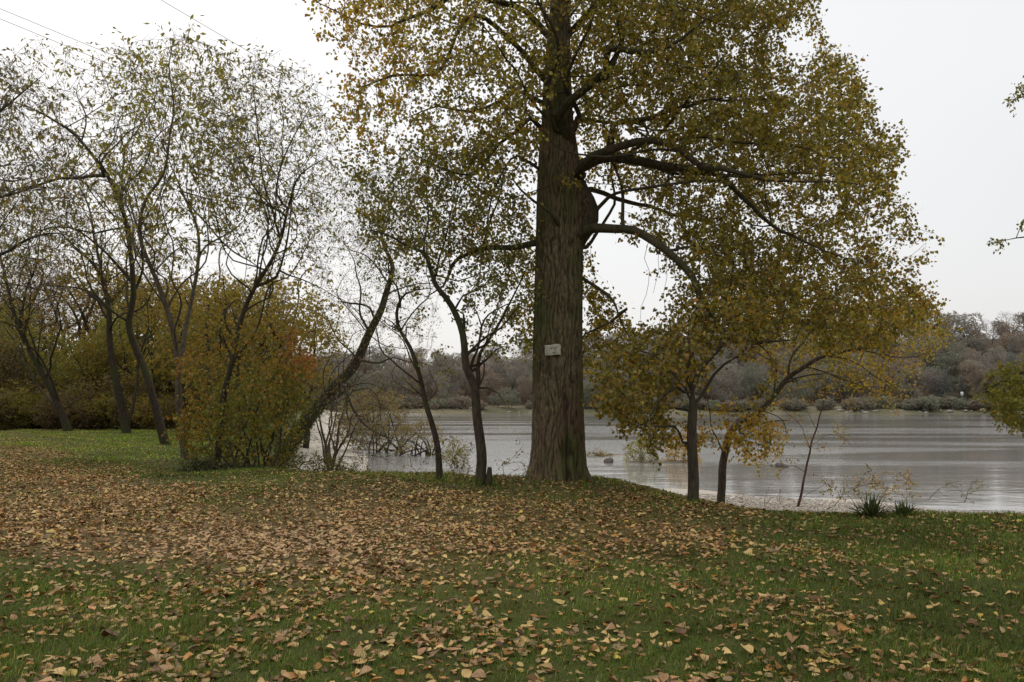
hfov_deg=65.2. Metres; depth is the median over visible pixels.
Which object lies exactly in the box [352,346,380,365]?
grey tree
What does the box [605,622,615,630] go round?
fallen leaf
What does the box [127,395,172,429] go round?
undergrowth shrub
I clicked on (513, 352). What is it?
bare tree
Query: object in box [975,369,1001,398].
grey tree
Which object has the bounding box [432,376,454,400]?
grey tree
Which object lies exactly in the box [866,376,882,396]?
bare tree
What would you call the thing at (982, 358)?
bare tree
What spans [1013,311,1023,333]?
grey tree
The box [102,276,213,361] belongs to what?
yellow tree
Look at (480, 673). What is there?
fallen leaf
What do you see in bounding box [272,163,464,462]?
willow tree
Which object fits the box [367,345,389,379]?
grey tree
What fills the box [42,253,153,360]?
yellow tree
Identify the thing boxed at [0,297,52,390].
green tree
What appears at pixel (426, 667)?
fallen leaf
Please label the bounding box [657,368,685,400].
grey tree
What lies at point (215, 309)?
yellow tree
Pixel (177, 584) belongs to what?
fallen leaf
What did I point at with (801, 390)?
russet tree
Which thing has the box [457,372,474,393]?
grey tree
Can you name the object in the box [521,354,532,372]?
grey tree
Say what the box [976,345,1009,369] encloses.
grey tree
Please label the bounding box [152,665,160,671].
fallen leaf
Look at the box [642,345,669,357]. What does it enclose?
grey tree
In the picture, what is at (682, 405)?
shore bush
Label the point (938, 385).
bare tree
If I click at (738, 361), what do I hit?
russet tree
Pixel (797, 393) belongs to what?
green tree
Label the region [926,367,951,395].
russet tree
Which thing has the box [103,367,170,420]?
undergrowth shrub
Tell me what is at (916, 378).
grey tree
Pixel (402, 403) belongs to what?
shore bush
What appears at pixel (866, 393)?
grey tree
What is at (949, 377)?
green tree
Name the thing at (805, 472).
sapling
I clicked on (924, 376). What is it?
bare tree
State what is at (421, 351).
russet tree
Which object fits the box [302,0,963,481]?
poplar tree
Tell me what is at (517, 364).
bare tree
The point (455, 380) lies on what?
bare tree
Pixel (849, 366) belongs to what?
grey tree
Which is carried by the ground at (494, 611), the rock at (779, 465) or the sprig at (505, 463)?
the sprig at (505, 463)
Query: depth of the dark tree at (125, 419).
43.60 m
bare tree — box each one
[397,371,416,397]
[412,364,437,399]
[436,365,465,398]
[483,357,508,394]
[500,355,528,392]
[501,347,522,361]
[700,368,724,400]
[739,362,757,391]
[752,364,774,399]
[821,369,841,400]
[852,350,882,377]
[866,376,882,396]
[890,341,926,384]
[918,368,943,395]
[927,314,952,338]
[929,375,951,396]
[957,351,994,383]
[978,359,1007,398]
[980,318,1003,348]
[995,310,1017,341]
[995,352,1022,378]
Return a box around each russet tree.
[358,359,378,377]
[388,365,409,391]
[402,358,424,390]
[408,347,427,366]
[410,362,434,391]
[410,378,427,396]
[431,348,450,365]
[431,379,447,400]
[457,353,483,379]
[465,356,485,389]
[480,365,500,402]
[480,367,502,403]
[491,355,505,378]
[500,356,529,388]
[516,375,531,401]
[717,368,743,396]
[732,339,755,366]
[758,347,777,379]
[779,344,800,376]
[793,377,807,398]
[874,354,900,389]
[874,370,896,396]
[894,358,932,391]
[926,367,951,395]
[947,342,974,363]
[947,348,979,377]
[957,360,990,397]
[963,325,989,354]
[965,362,1001,396]
[983,350,1010,370]
[983,363,1013,390]
[992,332,1015,354]
[995,318,1021,348]
[1015,332,1023,352]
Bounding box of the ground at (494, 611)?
[0,339,1023,681]
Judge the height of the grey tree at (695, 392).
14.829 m
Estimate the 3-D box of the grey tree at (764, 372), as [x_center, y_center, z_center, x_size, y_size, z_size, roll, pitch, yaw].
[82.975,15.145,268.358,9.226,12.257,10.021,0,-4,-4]
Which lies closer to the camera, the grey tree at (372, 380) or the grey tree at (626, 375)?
the grey tree at (372, 380)
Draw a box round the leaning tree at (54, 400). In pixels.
[0,183,84,430]
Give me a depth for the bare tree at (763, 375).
268.49 m
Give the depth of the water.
45.22 m
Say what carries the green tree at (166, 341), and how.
on the ground at (494, 611)
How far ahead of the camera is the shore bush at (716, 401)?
243.30 m
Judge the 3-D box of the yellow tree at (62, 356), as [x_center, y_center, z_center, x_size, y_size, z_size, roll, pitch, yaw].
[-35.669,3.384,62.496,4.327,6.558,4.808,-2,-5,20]
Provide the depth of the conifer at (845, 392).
269.23 m
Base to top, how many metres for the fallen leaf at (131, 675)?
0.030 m
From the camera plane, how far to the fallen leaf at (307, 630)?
5.52 m
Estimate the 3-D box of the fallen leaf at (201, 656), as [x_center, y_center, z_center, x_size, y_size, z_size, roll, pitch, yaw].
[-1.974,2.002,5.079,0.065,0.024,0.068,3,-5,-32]
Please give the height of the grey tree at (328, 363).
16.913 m
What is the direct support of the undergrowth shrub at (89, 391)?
on the ground at (494, 611)
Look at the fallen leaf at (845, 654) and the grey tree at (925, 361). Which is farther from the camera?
the grey tree at (925, 361)
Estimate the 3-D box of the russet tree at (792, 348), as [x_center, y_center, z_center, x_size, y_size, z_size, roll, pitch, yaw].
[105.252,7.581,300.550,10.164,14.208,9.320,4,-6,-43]
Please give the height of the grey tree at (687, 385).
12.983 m
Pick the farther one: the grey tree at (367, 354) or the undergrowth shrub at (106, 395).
the grey tree at (367, 354)
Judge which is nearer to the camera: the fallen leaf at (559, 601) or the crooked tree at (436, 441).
the fallen leaf at (559, 601)
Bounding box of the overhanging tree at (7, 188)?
[0,47,110,322]
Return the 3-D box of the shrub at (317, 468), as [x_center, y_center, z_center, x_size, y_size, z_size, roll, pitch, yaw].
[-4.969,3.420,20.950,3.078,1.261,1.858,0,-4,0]
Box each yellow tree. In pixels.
[0,332,10,389]
[2,297,56,355]
[26,342,91,371]
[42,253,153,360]
[60,323,126,392]
[77,334,135,392]
[86,302,165,371]
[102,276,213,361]
[104,325,200,414]
[105,268,222,356]
[130,270,223,424]
[148,274,269,431]
[168,288,291,431]
[195,262,320,425]
[208,286,344,444]
[255,309,352,447]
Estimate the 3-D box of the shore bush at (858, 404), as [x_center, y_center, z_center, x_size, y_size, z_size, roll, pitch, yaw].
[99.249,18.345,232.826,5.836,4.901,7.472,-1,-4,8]
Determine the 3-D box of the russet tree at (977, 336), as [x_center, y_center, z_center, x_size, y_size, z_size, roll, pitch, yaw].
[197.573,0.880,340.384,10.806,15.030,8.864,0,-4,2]
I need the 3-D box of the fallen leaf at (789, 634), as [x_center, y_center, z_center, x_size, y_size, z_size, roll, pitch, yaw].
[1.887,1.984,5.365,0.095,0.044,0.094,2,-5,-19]
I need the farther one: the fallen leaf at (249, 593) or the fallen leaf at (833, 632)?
the fallen leaf at (249, 593)
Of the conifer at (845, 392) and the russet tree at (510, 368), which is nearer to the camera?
the conifer at (845, 392)
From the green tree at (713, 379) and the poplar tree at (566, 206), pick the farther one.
the green tree at (713, 379)
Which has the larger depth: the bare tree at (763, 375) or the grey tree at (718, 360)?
the grey tree at (718, 360)
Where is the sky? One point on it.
(947, 69)
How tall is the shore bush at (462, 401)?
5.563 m
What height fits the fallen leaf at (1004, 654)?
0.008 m
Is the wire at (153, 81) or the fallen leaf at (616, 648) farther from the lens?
the wire at (153, 81)
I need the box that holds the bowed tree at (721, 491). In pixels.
[699,294,957,501]
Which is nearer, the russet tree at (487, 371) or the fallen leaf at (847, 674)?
the fallen leaf at (847, 674)
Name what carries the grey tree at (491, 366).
on the ground at (494, 611)
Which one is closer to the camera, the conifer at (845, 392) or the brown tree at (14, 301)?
the brown tree at (14, 301)
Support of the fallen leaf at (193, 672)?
on the ground at (494, 611)
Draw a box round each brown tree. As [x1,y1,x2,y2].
[0,232,97,358]
[0,269,36,332]
[0,330,39,393]
[6,252,112,357]
[6,256,138,361]
[96,233,235,357]
[193,265,306,355]
[194,275,285,362]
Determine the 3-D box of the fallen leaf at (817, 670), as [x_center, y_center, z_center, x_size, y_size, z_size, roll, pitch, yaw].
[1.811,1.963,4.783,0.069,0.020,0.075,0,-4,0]
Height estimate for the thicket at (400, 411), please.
4.520 m
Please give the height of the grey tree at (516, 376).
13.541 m
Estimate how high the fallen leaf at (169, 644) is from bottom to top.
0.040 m
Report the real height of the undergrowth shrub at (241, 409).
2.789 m
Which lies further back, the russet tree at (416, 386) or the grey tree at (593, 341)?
the grey tree at (593, 341)
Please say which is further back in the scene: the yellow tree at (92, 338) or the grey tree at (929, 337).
the grey tree at (929, 337)
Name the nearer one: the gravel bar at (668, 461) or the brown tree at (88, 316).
the gravel bar at (668, 461)
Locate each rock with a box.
[603,458,613,462]
[775,462,787,467]
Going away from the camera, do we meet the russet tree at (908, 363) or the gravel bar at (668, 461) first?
the gravel bar at (668, 461)
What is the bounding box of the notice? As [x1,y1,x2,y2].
[544,344,560,355]
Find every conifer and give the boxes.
[838,374,850,399]
[934,363,955,397]
[956,370,970,400]
[1000,344,1017,393]
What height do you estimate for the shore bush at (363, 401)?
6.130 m
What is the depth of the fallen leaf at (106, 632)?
5.42 m
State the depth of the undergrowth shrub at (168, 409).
47.19 m
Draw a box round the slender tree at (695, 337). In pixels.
[580,228,791,502]
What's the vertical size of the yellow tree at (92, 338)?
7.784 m
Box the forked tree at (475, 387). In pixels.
[342,126,550,485]
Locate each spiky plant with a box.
[847,490,891,516]
[886,500,924,516]
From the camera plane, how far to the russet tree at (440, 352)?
336.70 m
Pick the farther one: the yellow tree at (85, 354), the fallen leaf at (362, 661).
the yellow tree at (85, 354)
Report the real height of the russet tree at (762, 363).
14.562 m
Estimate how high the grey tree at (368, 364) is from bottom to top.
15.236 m
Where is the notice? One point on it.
(552, 349)
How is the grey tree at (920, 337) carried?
on the ground at (494, 611)
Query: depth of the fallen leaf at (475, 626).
5.72 m
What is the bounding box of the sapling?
[770,368,921,506]
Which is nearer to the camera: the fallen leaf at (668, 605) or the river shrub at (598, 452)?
the fallen leaf at (668, 605)
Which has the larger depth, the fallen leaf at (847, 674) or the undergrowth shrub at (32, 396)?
the undergrowth shrub at (32, 396)
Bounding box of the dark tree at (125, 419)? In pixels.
[10,130,181,432]
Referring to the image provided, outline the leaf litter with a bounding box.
[0,429,1023,681]
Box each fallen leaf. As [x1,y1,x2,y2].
[37,672,49,678]
[43,662,55,669]
[50,667,65,675]
[53,587,66,594]
[62,622,71,628]
[65,669,76,675]
[70,657,80,662]
[87,653,102,663]
[101,628,117,636]
[125,673,137,678]
[143,648,157,654]
[150,654,162,661]
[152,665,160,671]
[158,664,174,671]
[166,642,176,647]
[169,666,181,671]
[171,582,180,587]
[182,670,197,676]
[183,651,192,660]
[196,653,205,658]
[214,628,224,635]
[244,591,254,595]
[251,637,260,644]
[271,635,283,645]
[279,672,291,679]
[285,671,301,677]
[294,669,306,675]
[301,629,312,634]
[353,644,366,655]
[353,657,366,663]
[359,665,371,674]
[417,647,425,655]
[423,665,433,669]
[434,644,443,649]
[447,647,460,649]
[458,657,467,661]
[461,669,471,677]
[463,604,472,612]
[465,648,476,654]
[470,596,480,601]
[471,669,485,677]
[473,624,485,631]
[503,648,514,654]
[538,663,552,670]
[553,599,564,603]
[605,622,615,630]
[612,644,625,649]
[644,675,658,680]
[665,602,675,612]
[675,627,686,634]
[700,654,708,660]
[705,672,719,678]
[740,644,753,653]
[786,632,799,642]
[796,645,808,650]
[809,666,819,671]
[812,595,823,602]
[819,648,830,656]
[827,629,837,636]
[838,624,850,631]
[839,652,850,657]
[843,671,853,679]
[967,618,980,626]
[995,653,1007,656]
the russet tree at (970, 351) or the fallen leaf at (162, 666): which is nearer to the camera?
the fallen leaf at (162, 666)
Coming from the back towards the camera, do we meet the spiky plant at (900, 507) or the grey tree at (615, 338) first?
the grey tree at (615, 338)
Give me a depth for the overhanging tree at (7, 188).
24.00 m
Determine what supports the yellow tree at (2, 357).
on the ground at (494, 611)
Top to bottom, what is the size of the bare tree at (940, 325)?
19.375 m
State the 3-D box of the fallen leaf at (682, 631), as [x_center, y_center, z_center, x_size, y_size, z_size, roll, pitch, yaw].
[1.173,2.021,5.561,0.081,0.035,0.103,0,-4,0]
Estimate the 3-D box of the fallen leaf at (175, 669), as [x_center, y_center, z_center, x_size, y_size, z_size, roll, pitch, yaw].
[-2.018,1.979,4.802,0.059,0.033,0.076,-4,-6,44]
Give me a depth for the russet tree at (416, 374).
284.24 m
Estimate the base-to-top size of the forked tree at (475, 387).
7.164 m
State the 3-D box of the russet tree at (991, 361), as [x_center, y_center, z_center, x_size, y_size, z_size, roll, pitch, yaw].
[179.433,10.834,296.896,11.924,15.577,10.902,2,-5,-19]
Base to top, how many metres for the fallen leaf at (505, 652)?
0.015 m
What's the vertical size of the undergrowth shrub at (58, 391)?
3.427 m
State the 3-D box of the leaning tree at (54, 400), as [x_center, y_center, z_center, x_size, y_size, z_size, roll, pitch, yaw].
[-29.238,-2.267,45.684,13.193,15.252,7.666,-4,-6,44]
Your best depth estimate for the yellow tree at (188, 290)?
73.70 m
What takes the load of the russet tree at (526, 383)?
on the ground at (494, 611)
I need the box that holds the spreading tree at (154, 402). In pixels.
[0,27,204,444]
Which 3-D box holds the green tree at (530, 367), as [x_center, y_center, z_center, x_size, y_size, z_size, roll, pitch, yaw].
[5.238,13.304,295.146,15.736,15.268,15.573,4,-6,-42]
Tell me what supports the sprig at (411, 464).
on the ground at (494, 611)
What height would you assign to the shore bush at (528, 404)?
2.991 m
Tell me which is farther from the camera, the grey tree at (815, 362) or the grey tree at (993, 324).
the grey tree at (993, 324)
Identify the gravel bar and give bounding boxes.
[348,412,440,414]
[348,448,424,450]
[625,460,698,462]
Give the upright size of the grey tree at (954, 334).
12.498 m
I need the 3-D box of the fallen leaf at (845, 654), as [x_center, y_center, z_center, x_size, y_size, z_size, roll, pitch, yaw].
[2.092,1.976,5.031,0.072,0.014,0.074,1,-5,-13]
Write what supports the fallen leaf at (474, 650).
on the ground at (494, 611)
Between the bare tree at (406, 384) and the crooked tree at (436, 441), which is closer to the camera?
the crooked tree at (436, 441)
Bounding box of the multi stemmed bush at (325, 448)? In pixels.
[299,347,424,470]
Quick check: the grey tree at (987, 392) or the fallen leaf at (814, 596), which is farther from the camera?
the grey tree at (987, 392)
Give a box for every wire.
[1,9,534,224]
[1,19,534,233]
[161,0,534,215]
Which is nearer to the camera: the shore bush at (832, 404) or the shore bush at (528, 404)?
the shore bush at (832, 404)
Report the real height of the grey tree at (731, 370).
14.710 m
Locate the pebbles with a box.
[679,493,1023,513]
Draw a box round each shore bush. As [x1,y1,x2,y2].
[325,399,343,408]
[351,394,376,408]
[389,397,410,408]
[401,395,422,408]
[407,394,422,407]
[429,402,439,408]
[430,398,447,407]
[437,401,451,408]
[447,393,471,408]
[480,400,487,408]
[524,401,531,408]
[584,396,599,408]
[675,399,688,408]
[679,394,702,407]
[697,398,706,409]
[702,399,721,409]
[706,404,717,409]
[719,400,736,410]
[734,400,753,409]
[754,400,768,409]
[776,398,790,409]
[782,398,805,410]
[792,397,807,409]
[814,396,837,409]
[815,399,829,409]
[841,396,863,410]
[856,396,875,408]
[859,395,878,408]
[874,395,900,408]
[899,397,922,409]
[902,403,915,409]
[914,395,939,410]
[936,397,946,408]
[940,395,958,408]
[942,397,966,409]
[964,398,985,409]
[971,396,993,409]
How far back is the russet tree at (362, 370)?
289.85 m
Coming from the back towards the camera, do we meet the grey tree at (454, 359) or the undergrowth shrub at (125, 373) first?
the grey tree at (454, 359)
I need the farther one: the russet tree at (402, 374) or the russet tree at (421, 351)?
the russet tree at (421, 351)
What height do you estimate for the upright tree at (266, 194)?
12.836 m
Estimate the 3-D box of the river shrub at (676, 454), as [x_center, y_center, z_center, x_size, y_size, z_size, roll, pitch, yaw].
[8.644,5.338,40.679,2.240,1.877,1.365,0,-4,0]
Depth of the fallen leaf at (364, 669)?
4.75 m
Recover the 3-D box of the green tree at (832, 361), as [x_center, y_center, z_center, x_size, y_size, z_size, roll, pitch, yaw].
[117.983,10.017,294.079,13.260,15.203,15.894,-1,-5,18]
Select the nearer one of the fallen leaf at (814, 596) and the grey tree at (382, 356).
the fallen leaf at (814, 596)
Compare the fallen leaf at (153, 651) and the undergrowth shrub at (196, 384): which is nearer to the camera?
the fallen leaf at (153, 651)
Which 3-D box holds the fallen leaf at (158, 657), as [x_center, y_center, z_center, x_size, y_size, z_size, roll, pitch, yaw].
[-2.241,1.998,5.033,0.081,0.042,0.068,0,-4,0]
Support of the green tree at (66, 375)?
on the ground at (494, 611)
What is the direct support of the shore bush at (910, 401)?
on the ground at (494, 611)
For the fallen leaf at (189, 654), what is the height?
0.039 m
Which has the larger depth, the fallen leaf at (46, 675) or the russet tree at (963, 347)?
the russet tree at (963, 347)
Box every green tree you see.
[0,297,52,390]
[0,323,89,392]
[72,298,160,392]
[140,315,227,392]
[140,328,202,394]
[348,370,378,396]
[364,357,388,373]
[488,390,505,406]
[492,356,529,389]
[500,387,521,407]
[506,357,531,393]
[582,347,610,365]
[583,378,597,402]
[584,384,600,400]
[595,357,626,388]
[695,361,723,396]
[712,344,740,371]
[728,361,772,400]
[763,375,793,401]
[783,374,815,399]
[814,362,852,398]
[819,352,859,387]
[820,349,850,374]
[921,366,958,394]
[922,338,967,380]
[945,336,986,356]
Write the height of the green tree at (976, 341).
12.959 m
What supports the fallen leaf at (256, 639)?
on the ground at (494, 611)
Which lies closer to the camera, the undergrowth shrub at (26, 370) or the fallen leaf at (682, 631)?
the fallen leaf at (682, 631)
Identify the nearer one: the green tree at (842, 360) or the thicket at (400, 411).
the thicket at (400, 411)
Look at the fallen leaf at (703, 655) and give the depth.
5.07 m
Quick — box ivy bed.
[173,454,267,472]
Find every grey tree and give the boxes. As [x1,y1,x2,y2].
[315,354,340,379]
[318,350,347,374]
[333,351,350,362]
[335,360,352,385]
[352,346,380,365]
[359,357,377,382]
[360,370,389,393]
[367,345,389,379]
[375,352,392,368]
[378,362,408,397]
[387,354,411,366]
[413,363,440,398]
[430,353,456,379]
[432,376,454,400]
[434,363,463,397]
[450,356,461,372]
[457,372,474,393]
[483,346,503,359]
[483,352,501,365]
[483,360,502,378]
[502,365,531,400]
[517,340,532,353]
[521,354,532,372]
[583,367,602,390]
[585,328,603,353]
[606,331,623,346]
[612,363,642,388]
[630,332,655,353]
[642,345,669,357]
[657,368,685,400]
[677,364,705,396]
[680,371,700,397]
[698,353,725,396]
[714,363,744,401]
[716,347,740,368]
[716,357,737,391]
[743,368,769,398]
[756,343,776,366]
[770,352,791,379]
[777,351,809,388]
[795,364,826,399]
[803,350,828,380]
[819,365,844,398]
[842,356,871,396]
[855,365,881,397]
[877,335,899,356]
[887,337,904,361]
[889,337,925,377]
[892,366,923,398]
[894,365,925,399]
[902,309,931,340]
[908,329,934,354]
[913,340,951,374]
[916,334,939,370]
[928,321,951,342]
[934,310,964,342]
[936,331,962,350]
[949,312,985,346]
[960,334,993,357]
[967,324,989,339]
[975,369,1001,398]
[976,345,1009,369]
[990,320,1005,337]
[1005,335,1023,362]
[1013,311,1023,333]
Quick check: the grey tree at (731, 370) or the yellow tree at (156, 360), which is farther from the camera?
the grey tree at (731, 370)
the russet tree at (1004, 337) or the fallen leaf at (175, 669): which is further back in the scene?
the russet tree at (1004, 337)
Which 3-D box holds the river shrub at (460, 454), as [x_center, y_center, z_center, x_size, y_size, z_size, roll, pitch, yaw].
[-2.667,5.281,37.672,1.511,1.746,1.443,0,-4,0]
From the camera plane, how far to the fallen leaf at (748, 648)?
5.18 m
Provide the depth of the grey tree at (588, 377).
271.23 m
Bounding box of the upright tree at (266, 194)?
[164,38,369,461]
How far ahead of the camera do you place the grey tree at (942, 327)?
342.53 m
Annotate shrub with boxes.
[0,373,49,427]
[0,390,36,429]
[0,392,19,428]
[0,393,26,429]
[1,356,67,424]
[1,386,42,427]
[2,372,76,427]
[28,397,71,429]
[32,385,91,429]
[43,381,99,428]
[48,361,99,396]
[57,396,103,428]
[60,374,142,428]
[71,395,118,428]
[79,387,114,428]
[89,391,140,428]
[94,393,148,428]
[99,390,141,426]
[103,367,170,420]
[127,388,169,428]
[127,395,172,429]
[128,375,192,426]
[144,377,195,426]
[160,382,219,429]
[161,311,323,468]
[161,397,189,428]
[168,371,241,397]
[171,382,242,427]
[207,363,279,419]
[210,393,263,429]
[273,450,372,471]
[442,436,469,467]
[587,446,614,456]
[620,435,659,462]
[661,428,702,461]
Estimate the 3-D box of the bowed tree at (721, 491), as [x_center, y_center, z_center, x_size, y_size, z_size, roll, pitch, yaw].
[8.711,1.533,21.941,7.637,5.993,3.240,0,-4,0]
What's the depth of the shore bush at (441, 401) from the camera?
242.87 m
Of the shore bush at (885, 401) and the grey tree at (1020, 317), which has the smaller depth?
the shore bush at (885, 401)
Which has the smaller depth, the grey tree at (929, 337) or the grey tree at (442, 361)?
the grey tree at (442, 361)
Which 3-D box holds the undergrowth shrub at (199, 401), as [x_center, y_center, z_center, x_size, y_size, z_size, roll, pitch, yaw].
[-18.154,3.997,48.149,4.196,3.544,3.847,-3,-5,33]
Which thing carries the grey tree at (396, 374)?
on the ground at (494, 611)
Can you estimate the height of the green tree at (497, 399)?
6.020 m
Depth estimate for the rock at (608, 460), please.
40.51 m
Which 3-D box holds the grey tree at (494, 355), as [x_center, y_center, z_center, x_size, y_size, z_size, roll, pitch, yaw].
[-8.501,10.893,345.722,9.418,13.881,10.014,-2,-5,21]
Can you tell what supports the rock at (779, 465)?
in the water
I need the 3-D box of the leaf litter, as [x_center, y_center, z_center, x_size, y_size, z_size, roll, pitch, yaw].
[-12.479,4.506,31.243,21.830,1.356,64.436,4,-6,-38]
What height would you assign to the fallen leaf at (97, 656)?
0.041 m
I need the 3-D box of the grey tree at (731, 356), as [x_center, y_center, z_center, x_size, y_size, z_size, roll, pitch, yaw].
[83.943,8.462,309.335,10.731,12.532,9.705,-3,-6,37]
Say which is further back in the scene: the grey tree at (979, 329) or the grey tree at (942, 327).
the grey tree at (979, 329)
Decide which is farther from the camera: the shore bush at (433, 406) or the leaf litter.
the shore bush at (433, 406)
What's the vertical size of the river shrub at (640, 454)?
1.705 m
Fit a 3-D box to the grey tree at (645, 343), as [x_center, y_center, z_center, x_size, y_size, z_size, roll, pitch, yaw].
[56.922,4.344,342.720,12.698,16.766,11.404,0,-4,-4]
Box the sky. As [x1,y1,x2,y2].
[0,0,1023,369]
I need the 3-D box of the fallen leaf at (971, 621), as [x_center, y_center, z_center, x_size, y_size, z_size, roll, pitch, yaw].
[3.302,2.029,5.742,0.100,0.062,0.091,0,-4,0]
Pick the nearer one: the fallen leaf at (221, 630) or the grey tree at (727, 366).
the fallen leaf at (221, 630)
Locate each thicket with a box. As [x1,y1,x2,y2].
[327,385,414,453]
[391,416,449,455]
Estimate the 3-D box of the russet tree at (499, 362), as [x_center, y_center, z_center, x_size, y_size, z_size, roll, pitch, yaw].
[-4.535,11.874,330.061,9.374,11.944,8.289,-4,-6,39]
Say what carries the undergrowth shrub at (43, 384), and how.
on the ground at (494, 611)
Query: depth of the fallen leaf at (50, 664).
4.76 m
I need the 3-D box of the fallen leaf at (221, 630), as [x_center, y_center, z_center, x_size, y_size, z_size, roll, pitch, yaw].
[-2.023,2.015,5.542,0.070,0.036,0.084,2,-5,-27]
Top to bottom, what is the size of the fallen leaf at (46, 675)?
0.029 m
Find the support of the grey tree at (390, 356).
on the ground at (494, 611)
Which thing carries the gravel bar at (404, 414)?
on the ground at (494, 611)
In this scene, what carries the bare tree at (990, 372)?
on the ground at (494, 611)
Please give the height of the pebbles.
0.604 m
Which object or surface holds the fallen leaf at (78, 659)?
on the ground at (494, 611)
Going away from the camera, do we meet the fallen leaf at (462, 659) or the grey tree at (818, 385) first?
the fallen leaf at (462, 659)
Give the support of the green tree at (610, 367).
on the ground at (494, 611)
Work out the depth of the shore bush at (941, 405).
239.59 m
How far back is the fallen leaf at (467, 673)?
4.62 m
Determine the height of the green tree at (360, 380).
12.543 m
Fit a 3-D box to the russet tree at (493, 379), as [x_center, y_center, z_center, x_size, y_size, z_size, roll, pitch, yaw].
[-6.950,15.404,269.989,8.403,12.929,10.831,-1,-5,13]
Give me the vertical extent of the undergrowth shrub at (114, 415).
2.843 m
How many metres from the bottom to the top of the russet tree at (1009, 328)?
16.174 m
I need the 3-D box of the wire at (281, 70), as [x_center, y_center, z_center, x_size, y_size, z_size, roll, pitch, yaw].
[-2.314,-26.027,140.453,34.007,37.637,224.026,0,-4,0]
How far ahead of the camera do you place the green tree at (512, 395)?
248.21 m
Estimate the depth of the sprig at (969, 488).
23.20 m
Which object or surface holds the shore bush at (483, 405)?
on the ground at (494, 611)
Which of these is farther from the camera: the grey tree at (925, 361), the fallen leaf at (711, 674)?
the grey tree at (925, 361)
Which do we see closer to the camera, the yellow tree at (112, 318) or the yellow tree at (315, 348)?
the yellow tree at (315, 348)
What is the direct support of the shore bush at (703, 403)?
on the ground at (494, 611)
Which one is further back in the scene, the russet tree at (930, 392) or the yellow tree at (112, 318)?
the russet tree at (930, 392)
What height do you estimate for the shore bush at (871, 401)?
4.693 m
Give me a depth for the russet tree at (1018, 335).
332.17 m
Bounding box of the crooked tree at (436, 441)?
[334,176,458,480]
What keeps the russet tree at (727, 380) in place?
on the ground at (494, 611)
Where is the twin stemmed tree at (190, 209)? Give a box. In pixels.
[88,14,264,458]
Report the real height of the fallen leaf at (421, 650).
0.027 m
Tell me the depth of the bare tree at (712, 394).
265.41 m
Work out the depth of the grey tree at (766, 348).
308.69 m
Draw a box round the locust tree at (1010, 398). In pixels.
[969,75,1023,437]
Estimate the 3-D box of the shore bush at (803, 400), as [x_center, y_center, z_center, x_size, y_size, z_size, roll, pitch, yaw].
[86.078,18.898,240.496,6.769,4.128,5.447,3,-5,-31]
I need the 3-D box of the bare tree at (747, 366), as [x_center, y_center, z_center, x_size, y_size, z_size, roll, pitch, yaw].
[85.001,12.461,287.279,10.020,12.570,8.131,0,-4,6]
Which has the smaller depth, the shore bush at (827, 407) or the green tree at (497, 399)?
the shore bush at (827, 407)
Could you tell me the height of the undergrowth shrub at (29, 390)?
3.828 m
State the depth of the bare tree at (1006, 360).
282.92 m
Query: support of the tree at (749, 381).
on the ground at (494, 611)
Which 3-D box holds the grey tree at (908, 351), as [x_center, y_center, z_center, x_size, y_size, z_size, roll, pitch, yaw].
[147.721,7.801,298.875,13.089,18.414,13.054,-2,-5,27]
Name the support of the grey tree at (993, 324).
on the ground at (494, 611)
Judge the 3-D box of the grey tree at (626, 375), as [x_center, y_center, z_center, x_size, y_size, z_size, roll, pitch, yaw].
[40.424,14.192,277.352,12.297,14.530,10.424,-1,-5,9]
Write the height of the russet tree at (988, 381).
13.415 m
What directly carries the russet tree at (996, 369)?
on the ground at (494, 611)
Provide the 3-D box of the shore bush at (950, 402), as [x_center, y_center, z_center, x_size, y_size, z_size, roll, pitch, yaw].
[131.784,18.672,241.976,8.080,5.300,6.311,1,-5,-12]
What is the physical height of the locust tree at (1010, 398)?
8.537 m
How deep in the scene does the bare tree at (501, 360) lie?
286.08 m
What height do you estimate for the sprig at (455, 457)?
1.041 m
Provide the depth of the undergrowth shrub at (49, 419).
48.29 m
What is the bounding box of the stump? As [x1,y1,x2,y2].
[486,467,491,485]
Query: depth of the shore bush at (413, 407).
242.84 m
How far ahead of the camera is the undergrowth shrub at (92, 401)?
51.37 m
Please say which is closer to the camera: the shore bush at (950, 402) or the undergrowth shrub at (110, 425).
the undergrowth shrub at (110, 425)
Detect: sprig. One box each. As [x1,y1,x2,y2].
[401,450,426,475]
[427,435,475,482]
[494,437,533,484]
[813,464,895,509]
[945,480,988,503]
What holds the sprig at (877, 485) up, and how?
on the ground at (494, 611)
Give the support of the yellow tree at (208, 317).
on the ground at (494, 611)
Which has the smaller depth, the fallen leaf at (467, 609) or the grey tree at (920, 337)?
the fallen leaf at (467, 609)
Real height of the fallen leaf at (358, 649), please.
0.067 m
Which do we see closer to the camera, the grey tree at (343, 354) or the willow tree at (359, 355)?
the willow tree at (359, 355)
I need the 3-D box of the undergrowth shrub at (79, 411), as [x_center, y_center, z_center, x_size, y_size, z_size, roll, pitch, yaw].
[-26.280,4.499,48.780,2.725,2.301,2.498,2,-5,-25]
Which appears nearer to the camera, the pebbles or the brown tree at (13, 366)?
the pebbles
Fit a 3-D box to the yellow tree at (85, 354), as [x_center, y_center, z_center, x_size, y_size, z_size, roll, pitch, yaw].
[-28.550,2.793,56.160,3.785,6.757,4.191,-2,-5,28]
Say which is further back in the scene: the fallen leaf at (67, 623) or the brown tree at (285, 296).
the brown tree at (285, 296)
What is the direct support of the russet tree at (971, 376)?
on the ground at (494, 611)
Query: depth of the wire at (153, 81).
45.35 m
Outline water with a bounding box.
[339,413,1023,512]

